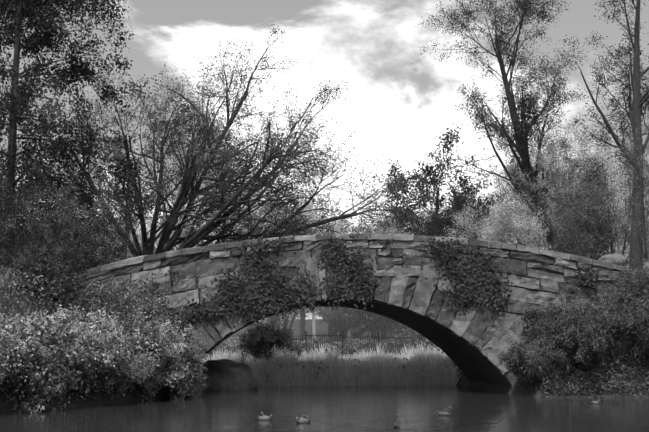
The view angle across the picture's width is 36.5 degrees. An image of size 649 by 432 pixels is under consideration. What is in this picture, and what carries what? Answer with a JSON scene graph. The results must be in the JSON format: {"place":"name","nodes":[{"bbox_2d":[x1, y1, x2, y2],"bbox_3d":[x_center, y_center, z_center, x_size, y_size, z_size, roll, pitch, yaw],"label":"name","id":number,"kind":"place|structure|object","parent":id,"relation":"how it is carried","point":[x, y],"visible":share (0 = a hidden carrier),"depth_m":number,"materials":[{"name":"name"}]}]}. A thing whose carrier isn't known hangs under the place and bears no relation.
{"place":"outdoors","nodes":[
{"label":"outdoors","id":0,"kind":"place"},
{"bbox_2d":[0,385,648,431],"bbox_3d":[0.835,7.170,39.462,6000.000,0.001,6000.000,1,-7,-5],"label":"pond water","id":1,"kind":"structure","parent":0,"point":[383,408],"depth_m":28.84,"materials":[{"name":"grey liquid"}]},
{"bbox_2d":[200,359,257,389],"bbox_3d":[-4.544,7.300,45.153,2.952,1.453,3.758,1,-7,-5],"label":"boulder","id":2,"kind":"object","parent":1,"relation":"in","point":[224,374],"visible":0.69,"depth_m":44.00,"materials":[{"name":"stone"}]},
{"bbox_2d":[257,412,273,419],"bbox_3d":[-1.571,5.379,26.322,0.500,0.267,0.207,-3,-8,20],"label":"mallard duck","id":3,"kind":"object","parent":1,"relation":"on","point":[263,417],"visible":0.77,"depth_m":26.25},
{"bbox_2d":[295,414,310,422],"bbox_3d":[-0.580,5.251,25.333,0.500,0.267,0.207,5,-9,-34],"label":"mallard duck","id":4,"kind":"object","parent":1,"relation":"on","point":[303,419],"visible":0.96,"depth_m":25.28},
{"bbox_2d":[393,418,399,427],"bbox_3d":[1.751,5.061,23.917,0.155,0.253,0.434,-2,-8,16],"label":"mallard duck","id":5,"kind":"object","parent":1,"relation":"on","point":[396,425],"visible":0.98,"depth_m":23.82},
{"bbox_2d":[436,407,452,415],"bbox_3d":[3.401,5.572,27.983,0.521,0.303,0.186,-4,-8,29],"label":"mallard duck","id":6,"kind":"object","parent":1,"relation":"on","point":[438,412],"visible":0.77,"depth_m":27.90},
{"bbox_2d":[588,397,600,403],"bbox_3d":[9.161,6.270,33.316,0.492,0.286,0.176,2,-8,-14],"label":"mallard duck","id":7,"kind":"object","parent":1,"relation":"on","point":[595,402],"visible":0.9,"depth_m":33.26},
{"bbox_2d":[0,288,648,413],"bbox_3d":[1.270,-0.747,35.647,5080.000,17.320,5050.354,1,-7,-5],"label":"ground","id":8,"kind":"structure","parent":0,"point":[520,388],"depth_m":37.65,"materials":[{"name":"soil"}]},
{"bbox_2d":[0,321,33,383],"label":"waterline shrub","id":9,"kind":"object","parent":8,"relation":"on","point":[12,346],"visible":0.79,"depth_m":28.40,"materials":[{"name":"grey plant"}]},
{"bbox_2d":[0,333,53,395],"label":"waterline shrub","id":10,"kind":"object","parent":8,"relation":"on","point":[35,353],"visible":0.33,"depth_m":29.07,"materials":[{"name":"grey plant"}]},
{"bbox_2d":[0,338,59,399],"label":"waterline shrub","id":11,"kind":"object","parent":8,"relation":"on","point":[27,385],"visible":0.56,"depth_m":28.99,"materials":[{"name":"grey plant"}]},
{"bbox_2d":[0,306,82,413],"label":"bank shrub","id":12,"kind":"object","parent":8,"relation":"on","point":[36,327],"visible":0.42,"depth_m":30.05,"materials":[{"name":"grey plant"}]},
{"bbox_2d":[11,326,74,402],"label":"waterline shrub","id":13,"kind":"object","parent":8,"relation":"on","point":[49,343],"visible":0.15,"depth_m":30.21,"materials":[{"name":"grey plant"}]},
{"bbox_2d":[0,231,99,321],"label":"bank shrub","id":14,"kind":"object","parent":8,"relation":"on","point":[34,265],"visible":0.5,"depth_m":34.44,"materials":[{"name":"grey plant"}]},
{"bbox_2d":[0,148,102,257],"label":"tree","id":15,"kind":"object","parent":8,"relation":"on","point":[4,187],"visible":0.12,"depth_m":48.37,"materials":[{"name":"plant"}]},
{"bbox_2d":[8,235,94,303],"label":"bank shrub","id":16,"kind":"object","parent":8,"relation":"on","point":[72,262],"visible":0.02,"depth_m":37.86,"materials":[{"name":"grey plant"}]},
{"bbox_2d":[9,295,123,398],"bbox_3d":[-8.843,4.456,32.400,4.156,3.717,4.452,4,-8,-27],"label":"bank shrub","id":17,"kind":"object","parent":8,"relation":"on","point":[75,321],"visible":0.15,"depth_m":31.88,"materials":[{"name":"grey plant"}]},
{"bbox_2d":[25,305,123,380],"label":"waterline shrub","id":18,"kind":"object","parent":8,"relation":"on","point":[87,332],"visible":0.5,"depth_m":31.65,"materials":[{"name":"grey plant"}]},
{"bbox_2d":[0,166,157,272],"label":"bank shrub","id":19,"kind":"object","parent":8,"relation":"on","point":[43,222],"visible":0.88,"depth_m":43.71,"materials":[{"name":"grey plant"}]},
{"bbox_2d":[0,0,162,264],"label":"tree","id":20,"kind":"object","parent":8,"relation":"on","point":[17,106],"visible":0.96,"depth_m":47.58,"materials":[{"name":"grey plant"}]},
{"bbox_2d":[0,265,162,404],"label":"bush","id":21,"kind":"object","parent":8,"relation":"on","point":[6,280],"visible":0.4,"depth_m":33.62,"materials":[{"name":"grey plant"}]},
{"bbox_2d":[35,206,137,271],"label":"bank shrub","id":22,"kind":"object","parent":8,"relation":"on","point":[117,252],"visible":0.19,"depth_m":46.80,"materials":[{"name":"grey plant"}]},
{"bbox_2d":[63,339,141,400],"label":"waterline shrub","id":23,"kind":"object","parent":8,"relation":"on","point":[108,375],"visible":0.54,"depth_m":32.31,"materials":[{"name":"grey plant"}]},
{"bbox_2d":[67,303,157,395],"bbox_3d":[-7.689,4.800,34.725,4.313,3.446,4.107,4,-9,-30],"label":"bank shrub","id":24,"kind":"object","parent":8,"relation":"on","point":[125,326],"visible":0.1,"depth_m":34.35,"materials":[{"name":"grey plant"}]},
{"bbox_2d":[92,330,161,392],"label":"waterline shrub","id":25,"kind":"object","parent":8,"relation":"on","point":[143,366],"visible":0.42,"depth_m":33.76,"materials":[{"name":"grey plant"}]},
{"bbox_2d":[95,207,158,265],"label":"tree","id":26,"kind":"object","parent":8,"relation":"on","point":[131,237],"depth_m":86.09,"materials":[{"name":"grey plant"}]},
{"bbox_2d":[82,273,204,347],"bbox_3d":[-7.195,4.190,37.224,5.362,4.239,3.477,5,-9,-36],"label":"bank shrub","id":27,"kind":"object","parent":8,"relation":"on","point":[144,306],"visible":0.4,"depth_m":36.73,"materials":[{"name":"grey plant"}]},
{"bbox_2d":[122,313,167,393],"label":"waterline shrub","id":28,"kind":"object","parent":8,"relation":"on","point":[159,348],"visible":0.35,"depth_m":34.79,"materials":[{"name":"grey plant"}]},
{"bbox_2d":[136,221,159,253],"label":"tree","id":29,"kind":"object","parent":8,"relation":"on","point":[156,243],"depth_m":89.99,"materials":[{"name":"grey plant"}]},
{"bbox_2d":[118,298,198,400],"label":"bank shrub","id":30,"kind":"object","parent":8,"relation":"on","point":[164,332],"visible":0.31,"depth_m":35.62,"materials":[{"name":"grey plant"}]},
{"bbox_2d":[138,356,195,399],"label":"bank shrub","id":31,"kind":"object","parent":8,"relation":"on","point":[177,379],"visible":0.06,"depth_m":36.17,"materials":[{"name":"grey plant"}]},
{"bbox_2d":[157,333,183,384],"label":"waterline shrub","id":32,"kind":"object","parent":8,"relation":"on","point":[171,366],"visible":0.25,"depth_m":35.53,"materials":[{"name":"grey plant"}]},
{"bbox_2d":[147,207,201,250],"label":"tree","id":33,"kind":"object","parent":8,"relation":"on","point":[163,227],"depth_m":91.17,"materials":[{"name":"grey plant"}]},
{"bbox_2d":[154,338,199,387],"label":"waterline shrub","id":34,"kind":"object","parent":8,"relation":"on","point":[186,362],"visible":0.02,"depth_m":36.72,"materials":[{"name":"grey plant"}]},
{"bbox_2d":[152,331,210,398],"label":"bank shrub","id":35,"kind":"object","parent":8,"relation":"on","point":[196,363],"visible":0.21,"depth_m":36.71,"materials":[{"name":"grey plant"}]},
{"bbox_2d":[168,376,208,396],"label":"bank shrub","id":36,"kind":"object","parent":8,"relation":"on","point":[201,388],"visible":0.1,"depth_m":38.13,"materials":[{"name":"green plant"}]},
{"bbox_2d":[170,181,243,249],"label":"tree","id":37,"kind":"object","parent":8,"relation":"on","point":[184,233],"visible":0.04,"depth_m":85.66,"materials":[{"name":"grey plant"}]},
{"bbox_2d":[0,24,431,261],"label":"cherry tree","id":38,"kind":"object","parent":8,"relation":"on","point":[198,161],"visible":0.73,"depth_m":52.49,"materials":[{"name":"grey plant"}]},
{"bbox_2d":[217,188,290,329],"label":"tree","id":39,"kind":"object","parent":8,"relation":"on","point":[261,209],"visible":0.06,"depth_m":91.97,"materials":[{"name":"grey plant"}]},
{"bbox_2d":[242,196,281,324],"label":"tree","id":40,"kind":"object","parent":8,"relation":"on","point":[263,228],"depth_m":90.85,"materials":[{"name":"grey plant"}]},
{"bbox_2d":[237,320,296,360],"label":"bank shrub","id":41,"kind":"object","parent":8,"relation":"on","point":[266,337],"visible":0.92,"depth_m":49.63,"materials":[{"name":"black plant"}]},
{"bbox_2d":[242,207,334,336],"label":"tree","id":42,"kind":"object","parent":8,"relation":"on","point":[276,318],"visible":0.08,"depth_m":79.69,"materials":[{"name":"plant"}]},
{"bbox_2d":[263,190,336,338],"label":"tree","id":43,"kind":"object","parent":8,"relation":"on","point":[302,328],"visible":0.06,"depth_m":85.80,"materials":[{"name":"grey plant"}]},
{"bbox_2d":[296,209,325,337],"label":"tree","id":44,"kind":"object","parent":8,"relation":"on","point":[313,326],"depth_m":148.80,"materials":[{"name":"grey plant"}]},
{"bbox_2d":[205,323,442,376],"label":"ground cover","id":45,"kind":"object","parent":8,"relation":"on","point":[233,341],"visible":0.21,"depth_m":69.78,"materials":[{"name":"grey plant"}]},
{"bbox_2d":[197,339,461,385],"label":"grassy bank","id":46,"kind":"structure","parent":8,"relation":"on","point":[290,372],"depth_m":48.71,"materials":[{"name":"plant"}]},
{"bbox_2d":[286,343,315,356],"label":"bank shrub","id":47,"kind":"object","parent":46,"relation":"on","point":[298,350],"visible":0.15,"depth_m":51.58,"materials":[{"name":"plant"}]},
{"bbox_2d":[316,307,348,340],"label":"tree","id":48,"kind":"object","parent":8,"relation":"on","point":[327,323],"depth_m":91.19,"materials":[{"name":"grey plant"}]},
{"bbox_2d":[301,193,375,340],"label":"tree","id":49,"kind":"object","parent":8,"relation":"on","point":[340,226],"depth_m":83.34,"materials":[{"name":"plant"}]},
{"bbox_2d":[315,307,362,341],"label":"tree","id":50,"kind":"object","parent":8,"relation":"on","point":[338,318],"visible":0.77,"depth_m":77.41,"materials":[{"name":"plant"}]},
{"bbox_2d":[325,205,354,337],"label":"tree","id":51,"kind":"object","parent":8,"relation":"on","point":[345,220],"depth_m":115.48,"materials":[{"name":"grey plant"}]},
{"bbox_2d":[63,233,645,387],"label":"stone bridge","id":52,"kind":"structure","parent":8,"relation":"on","point":[472,345],"depth_m":40.25,"materials":[{"name":"stone"}]},
{"bbox_2d":[137,235,602,329],"bbox_3d":[2.054,2.696,39.943,19.051,3.850,0.352,1,-7,-5],"label":"ivy on bridge","id":53,"kind":"object","parent":52,"relation":"attached to","point":[255,299],"visible":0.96,"depth_m":39.78,"materials":[{"name":"grey plant"}]},
{"bbox_2d":[598,254,628,265],"bbox_3d":[12.283,1.855,41.810,1.350,0.538,1.179,5,-9,-34],"label":"boulder","id":54,"kind":"object","parent":52,"relation":"on","point":[613,258],"visible":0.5,"depth_m":41.33,"materials":[{"name":"stone"}]},
{"bbox_2d":[294,329,424,354],"bbox_3d":[6.241,7.169,64.894,21.056,4.495,0.090,3,-8,-22],"label":"iron fence","id":55,"kind":"object","parent":8,"relation":"on","point":[324,335],"visible":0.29,"depth_m":62.97,"materials":[{"name":"grey metal"}]},
{"bbox_2d":[332,196,418,333],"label":"tree","id":56,"kind":"object","parent":8,"relation":"on","point":[379,231],"visible":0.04,"depth_m":85.96,"materials":[{"name":"plant"}]},
{"bbox_2d":[342,307,410,345],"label":"bank shrub","id":57,"kind":"object","parent":8,"relation":"on","point":[381,322],"visible":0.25,"depth_m":75.69,"materials":[{"name":"plant"}]},
{"bbox_2d":[363,214,405,336],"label":"tree","id":58,"kind":"object","parent":8,"relation":"on","point":[385,232],"depth_m":93.34,"materials":[{"name":"grey plant"}]},
{"bbox_2d":[404,209,442,234],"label":"tree","id":59,"kind":"object","parent":8,"relation":"on","point":[420,220],"depth_m":83.89,"materials":[{"name":"grey plant"}]},
{"bbox_2d":[371,123,507,239],"bbox_3d":[7.255,1.435,65.645,8.100,14.689,9.171,1,-7,-5],"label":"maple tree","id":60,"kind":"object","parent":8,"relation":"on","point":[436,225],"visible":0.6,"depth_m":64.71,"materials":[{"name":"grey plant"}]},
{"bbox_2d":[402,171,509,241],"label":"tree","id":61,"kind":"object","parent":8,"relation":"on","point":[463,205],"visible":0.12,"depth_m":81.62,"materials":[{"name":"plant"}]},
{"bbox_2d":[441,190,539,222],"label":"tree","id":62,"kind":"object","parent":8,"relation":"on","point":[500,210],"visible":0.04,"depth_m":85.21,"materials":[{"name":"plant"}]},
{"bbox_2d":[443,189,548,241],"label":"bush","id":63,"kind":"object","parent":8,"relation":"on","point":[460,217],"visible":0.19,"depth_m":56.01,"materials":[{"name":"grey plant"}]},
{"bbox_2d":[418,0,587,250],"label":"tall willow tree","id":64,"kind":"object","parent":8,"relation":"on","point":[521,127],"visible":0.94,"depth_m":57.73,"materials":[{"name":"grey plant"}]},
{"bbox_2d":[472,128,559,249],"bbox_3d":[12.666,0.411,59.724,5.883,11.429,6.332,4,-8,-27],"label":"pale willow shrub","id":65,"kind":"object","parent":8,"relation":"on","point":[518,178],"visible":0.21,"depth_m":59.48,"materials":[{"name":"grey plant"}]},
{"bbox_2d":[480,200,552,250],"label":"bush","id":66,"kind":"object","parent":8,"relation":"on","point":[523,233],"visible":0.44,"depth_m":48.59,"materials":[{"name":"grey plant"}]},
{"bbox_2d":[498,333,572,386],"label":"vine shrub","id":67,"kind":"object","parent":8,"relation":"on","point":[538,360],"visible":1,"depth_m":38.06,"materials":[{"name":"grey plant"}]},
{"bbox_2d":[517,299,581,345],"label":"vine shrub","id":68,"kind":"object","parent":8,"relation":"on","point":[537,329],"visible":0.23,"depth_m":39.25,"materials":[{"name":"grey plant"}]},
{"bbox_2d":[506,118,609,247],"bbox_3d":[15.697,0.420,65.333,6.844,13.209,8.689,4,-9,-30],"label":"pale willow shrub","id":69,"kind":"object","parent":8,"relation":"on","point":[565,147],"visible":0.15,"depth_m":64.75,"materials":[{"name":"grey plant"}]},
{"bbox_2d":[514,148,630,257],"bbox_3d":[13.420,0.825,52.741,6.158,8.890,5.130,4,-8,-27],"label":"pale willow shrub","id":70,"kind":"object","parent":8,"relation":"on","point":[571,175],"visible":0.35,"depth_m":52.40,"materials":[{"name":"grey plant"}]},
{"bbox_2d":[501,104,648,254],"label":"pale willow shrub","id":71,"kind":"object","parent":8,"relation":"on","point":[543,182],"visible":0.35,"depth_m":53.92,"materials":[{"name":"grey plant"}]},
{"bbox_2d":[520,297,648,396],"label":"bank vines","id":72,"kind":"object","parent":8,"relation":"on","point":[613,380],"visible":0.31,"depth_m":37.92,"materials":[{"name":"grey plant"}]},
{"bbox_2d":[538,288,633,374],"bbox_3d":[10.361,4.580,38.995,4.090,3.474,3.814,1,-7,-5],"label":"vine shrub","id":73,"kind":"object","parent":8,"relation":"on","point":[584,337],"visible":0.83,"depth_m":38.19,"materials":[{"name":"grey plant"}]},
{"bbox_2d":[541,178,634,260],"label":"bush","id":74,"kind":"object","parent":8,"relation":"on","point":[592,235],"visible":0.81,"depth_m":45.12,"materials":[{"name":"grey plant"}]},
{"bbox_2d":[579,303,622,334],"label":"vine shrub","id":75,"kind":"object","parent":8,"relation":"on","point":[595,304],"visible":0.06,"depth_m":39.63,"materials":[{"name":"grey plant"}]},
{"bbox_2d":[558,0,648,269],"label":"tree","id":76,"kind":"object","parent":8,"relation":"on","point":[637,108],"visible":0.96,"depth_m":50.66,"materials":[{"name":"grey plant"}]},
{"bbox_2d":[566,108,648,263],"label":"pale willow shrub","id":77,"kind":"object","parent":8,"relation":"on","point":[619,252],"visible":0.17,"depth_m":65.58,"materials":[{"name":"grey plant"}]},
{"bbox_2d":[577,252,648,370],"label":"vine shrub","id":78,"kind":"object","parent":8,"relation":"on","point":[632,319],"visible":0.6,"depth_m":38.26,"materials":[{"name":"grey plant"}]},
{"bbox_2d":[601,204,630,266],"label":"tree","id":79,"kind":"object","parent":8,"relation":"on","point":[627,250],"visible":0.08,"depth_m":89.87,"materials":[{"name":"grey plant"}]},
{"bbox_2d":[596,298,642,332],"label":"vine shrub","id":80,"kind":"object","parent":8,"relation":"on","point":[610,307],"visible":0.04,"depth_m":39.50,"materials":[{"name":"grey plant"}]},
{"bbox_2d":[609,127,648,261],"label":"pale willow shrub","id":81,"kind":"object","parent":8,"relation":"on","point":[636,179],"visible":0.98,"depth_m":44.40,"materials":[{"name":"grey plant"}]},
{"bbox_2d":[612,263,648,357],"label":"vine shrub","id":82,"kind":"object","parent":8,"relation":"on","point":[645,297],"visible":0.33,"depth_m":38.28,"materials":[{"name":"grey plant"}]},
{"bbox_2d":[624,211,648,257],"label":"tree","id":83,"kind":"object","parent":8,"relation":"on","point":[643,236],"visible":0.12,"depth_m":87.58,"materials":[{"name":"grey plant"}]},
{"bbox_2d":[641,260,648,271],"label":"boulder","id":84,"kind":"object","parent":8,"relation":"on","point":[646,265],"visible":0.33,"depth_m":41.41,"materials":[{"name":"stone"}]},
{"bbox_2d":[0,0,648,322],"label":"sky","id":85,"kind":"structure","parent":0,"point":[398,98],"materials":[{"name":"white"}]}
]}

